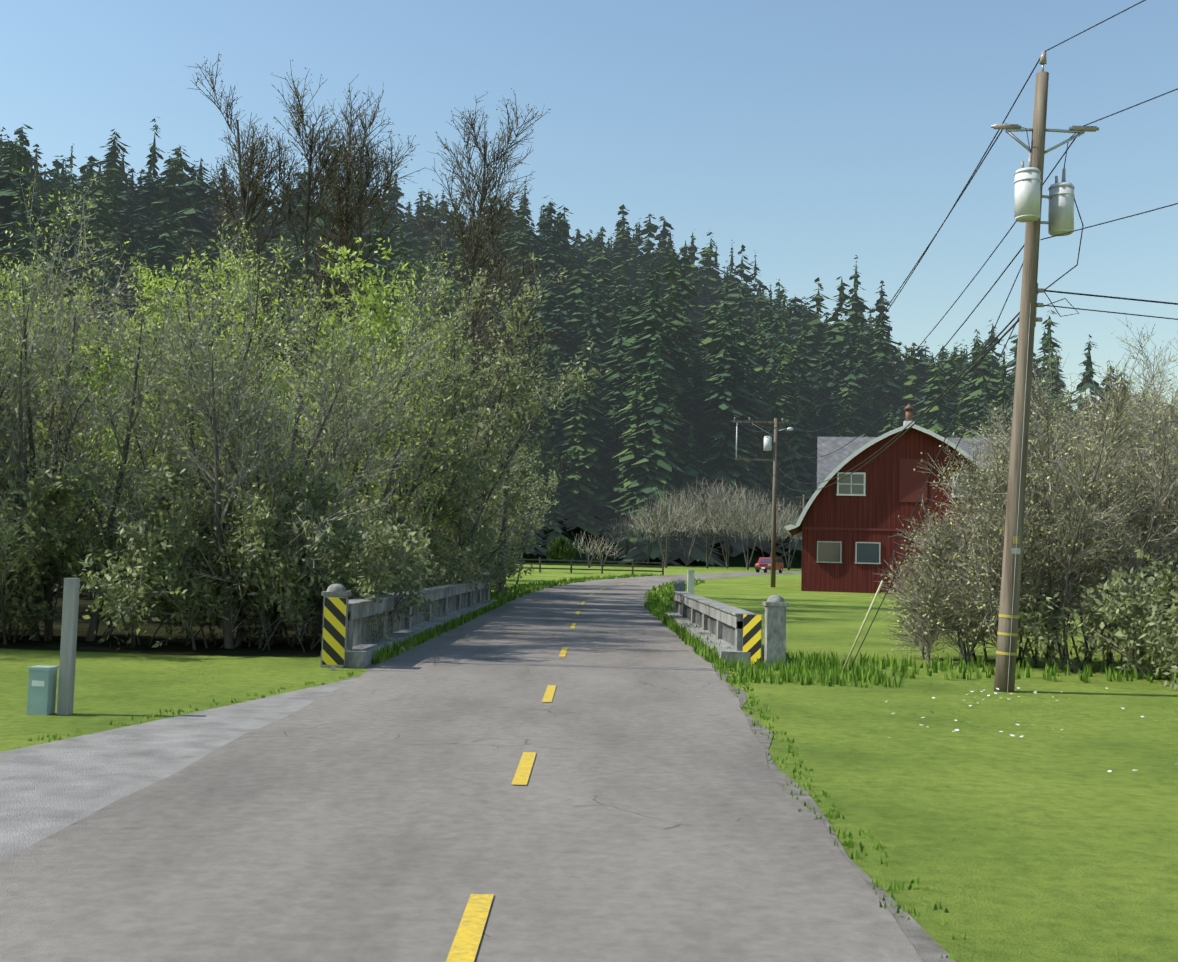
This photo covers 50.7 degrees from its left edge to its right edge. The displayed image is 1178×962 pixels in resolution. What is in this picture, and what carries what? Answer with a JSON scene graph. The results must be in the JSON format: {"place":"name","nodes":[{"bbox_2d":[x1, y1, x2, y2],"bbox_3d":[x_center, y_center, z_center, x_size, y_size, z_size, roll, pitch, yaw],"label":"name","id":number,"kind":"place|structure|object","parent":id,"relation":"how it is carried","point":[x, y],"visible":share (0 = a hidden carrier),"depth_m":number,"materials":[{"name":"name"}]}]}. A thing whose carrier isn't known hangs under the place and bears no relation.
{"place":"outdoors","nodes":[
{"label":"outdoors","id":0,"kind":"place"},
{"bbox_2d":[0,563,490,656],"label":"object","id":1,"kind":"structure","parent":0,"point":[281,647],"depth_m":21.85,"materials":[{"name":"green plant"}]},
{"bbox_2d":[2,453,808,567],"bbox_3d":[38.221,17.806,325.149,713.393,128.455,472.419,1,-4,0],"label":"hill","id":2,"kind":"structure","parent":0,"point":[738,560],"depth_m":165.79,"materials":[{"name":"green plant"}]},
{"bbox_2d":[79,247,544,438],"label":"leaves","id":3,"kind":"object","parent":2,"relation":"on","point":[491,402],"depth_m":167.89,"materials":[{"name":"green plant"}]},
{"bbox_2d":[0,117,1177,573],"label":"conifer trees","id":4,"kind":"object","parent":2,"relation":"on","point":[730,469],"visible":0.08,"depth_m":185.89,"materials":[{"name":"green plant"}]},
{"bbox_2d":[0,571,922,961],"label":"road","id":5,"kind":"structure","parent":0,"point":[386,811],"depth_m":7.17,"materials":[{"name":"grey asphalt"}]},
{"bbox_2d":[386,606,717,670],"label":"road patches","id":6,"kind":"object","parent":5,"relation":"on","point":[647,667],"visible":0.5,"depth_m":19.03,"materials":[{"name":"grey asphalt"}]},
{"bbox_2d":[446,576,695,961],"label":"line dashes","id":7,"kind":"object","parent":5,"relation":"on","point":[465,943],"visible":0.96,"depth_m":5.54,"materials":[{"name":"yellow paint"}]},
{"bbox_2d":[755,557,783,572],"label":"red car","id":8,"kind":"object","parent":5,"relation":"on","point":[764,563],"visible":0.75,"depth_m":124.30,"materials":[{"name":"red paint"}]},
{"bbox_2d":[0,555,1177,961],"bbox_3d":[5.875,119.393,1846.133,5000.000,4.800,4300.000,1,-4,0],"label":"ground","id":9,"kind":"structure","parent":0,"point":[1046,837],"depth_m":10.80,"materials":[{"name":"green plant"}]},
{"bbox_2d":[27,578,79,714],"bbox_3d":[-5.185,1.595,12.036,0.370,1.311,0.210,1,-4,0],"label":"telecom pedestal and post","id":10,"kind":"object","parent":9,"relation":"on","point":[42,685],"visible":1,"depth_m":12.02,"materials":[{"name":"grey wood"},{"name":"green paint"}]},
{"bbox_2d":[0,678,357,861],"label":"gravel drive","id":11,"kind":"structure","parent":9,"relation":"on","point":[49,789],"depth_m":9.34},
{"bbox_2d":[0,165,603,651],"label":"willow tree","id":12,"kind":"object","parent":9,"relation":"on","point":[232,419],"depth_m":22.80,"materials":[{"name":"green plant"}]},
{"bbox_2d":[0,202,610,653],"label":"bushes","id":13,"kind":"object","parent":9,"relation":"on","point":[56,486],"visible":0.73,"depth_m":21.25,"materials":[{"name":"green plant"}]},
{"bbox_2d":[322,597,346,670],"bbox_3d":[-3.554,2.132,17.356,0.312,1.016,0.066,2,-4,-6],"label":"object marker","id":14,"kind":"object","parent":9,"relation":"on","point":[334,635],"visible":1,"depth_m":17.33,"materials":[{"name":"yellow metal"}]},
{"bbox_2d":[180,54,567,592],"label":"alder tree","id":15,"kind":"object","parent":9,"relation":"on","point":[351,165],"depth_m":45.18,"materials":[{"name":"plant"}]},
{"bbox_2d":[320,571,496,667],"bbox_3d":[-3.484,2.893,30.261,0.620,1.216,25.210,1,-4,0],"label":"bridge rail","id":16,"kind":"object","parent":9,"relation":"on","point":[456,598],"visible":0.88,"depth_m":22.01,"materials":[{"name":"concrete"}]},
{"bbox_2d":[545,534,576,559],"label":"shrub","id":17,"kind":"object","parent":9,"relation":"on","point":[561,546],"visible":1,"depth_m":99.22,"materials":[{"name":"green plant"}]},
{"bbox_2d":[508,557,663,574],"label":"field fence","id":18,"kind":"object","parent":9,"relation":"on","point":[601,565],"visible":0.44,"depth_m":99.48,"materials":[{"name":"brown wood"}]},
{"bbox_2d":[14,573,1177,961],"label":"grass tufts","id":19,"kind":"object","parent":9,"relation":"on","point":[806,665],"visible":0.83,"depth_m":19.19,"materials":[{"name":"green plant"}]},
{"bbox_2d":[573,478,804,569],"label":"bare trees","id":20,"kind":"object","parent":9,"relation":"on","point":[730,514],"depth_m":144.03,"materials":[{"name":"grey plant"}]},
{"bbox_2d":[687,570,694,593],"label":"bridge post","id":21,"kind":"object","parent":9,"relation":"on","point":[690,584],"visible":0.89,"depth_m":60.45,"materials":[{"name":"paint"}]},
{"bbox_2d":[664,580,788,666],"bbox_3d":[2.671,2.926,27.983,1.010,1.176,16.710,1,-4,0],"label":"bridge rail","id":22,"kind":"object","parent":9,"relation":"on","point":[723,622],"visible":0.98,"depth_m":21.65,"materials":[{"name":"concrete"}]},
{"bbox_2d":[743,614,761,664],"bbox_3d":[2.635,2.564,20.040,0.312,0.826,0.066,0,-4,24],"label":"object marker","id":23,"kind":"object","parent":9,"relation":"on","point":[752,633],"visible":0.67,"depth_m":20.01,"materials":[{"name":"yellow metal"}]},
{"bbox_2d":[733,417,792,586],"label":"utility pole","id":24,"kind":"object","parent":9,"relation":"on","point":[767,443],"visible":0.92,"depth_m":75.17,"materials":[{"name":"brown wood"}]},
{"bbox_2d":[796,495,810,570],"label":"distant utility pole","id":25,"kind":"object","parent":9,"relation":"on","point":[803,508],"visible":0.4,"depth_m":147.92,"materials":[{"name":"brown wood"}]},
{"bbox_2d":[784,405,1069,593],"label":"barn","id":26,"kind":"structure","parent":9,"relation":"on","point":[848,525],"depth_m":68.84,"materials":[{"name":"red wood"}]},
{"bbox_2d":[817,681,1177,771],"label":"daisies","id":27,"kind":"object","parent":9,"relation":"on","point":[1001,697],"visible":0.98,"depth_m":13.61,"materials":[{"name":"white plant"}]},
{"bbox_2d":[862,314,1177,682],"bbox_3d":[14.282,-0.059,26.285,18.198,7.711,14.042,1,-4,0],"label":"pale willow tree leaves","id":28,"kind":"object","parent":9,"relation":"on","point":[1042,496],"visible":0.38,"depth_m":21.70,"materials":[{"name":"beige plant"}]},
{"bbox_2d":[1016,547,1177,690],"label":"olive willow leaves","id":29,"kind":"object","parent":28,"relation":"attached to","point":[1169,622],"visible":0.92,"depth_m":19.53,"materials":[{"name":"green plant"}]},
{"bbox_2d":[991,51,1098,691],"bbox_3d":[6.171,-1.473,16.855,1.470,8.867,0.800,1,-4,0],"label":"utility pole","id":30,"kind":"object","parent":9,"relation":"on","point":[1028,195],"visible":0.98,"depth_m":16.87,"materials":[{"name":"brown wood"}]},
{"bbox_2d":[734,0,1177,671],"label":"wires","id":31,"kind":"object","parent":30,"relation":"attached to","point":[982,354],"visible":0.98,"depth_m":18.41,"materials":[{"name":"grey metal"}]},
{"bbox_2d":[0,0,1177,445],"label":"sky","id":32,"kind":"structure","parent":0,"point":[809,136],"materials":[{"name":"blue"}]},
{"bbox_2d":[341,571,955,961],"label":"road shoulder","id":33,"kind":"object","parent":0,"point":[927,946],"depth_m":6.93}
]}

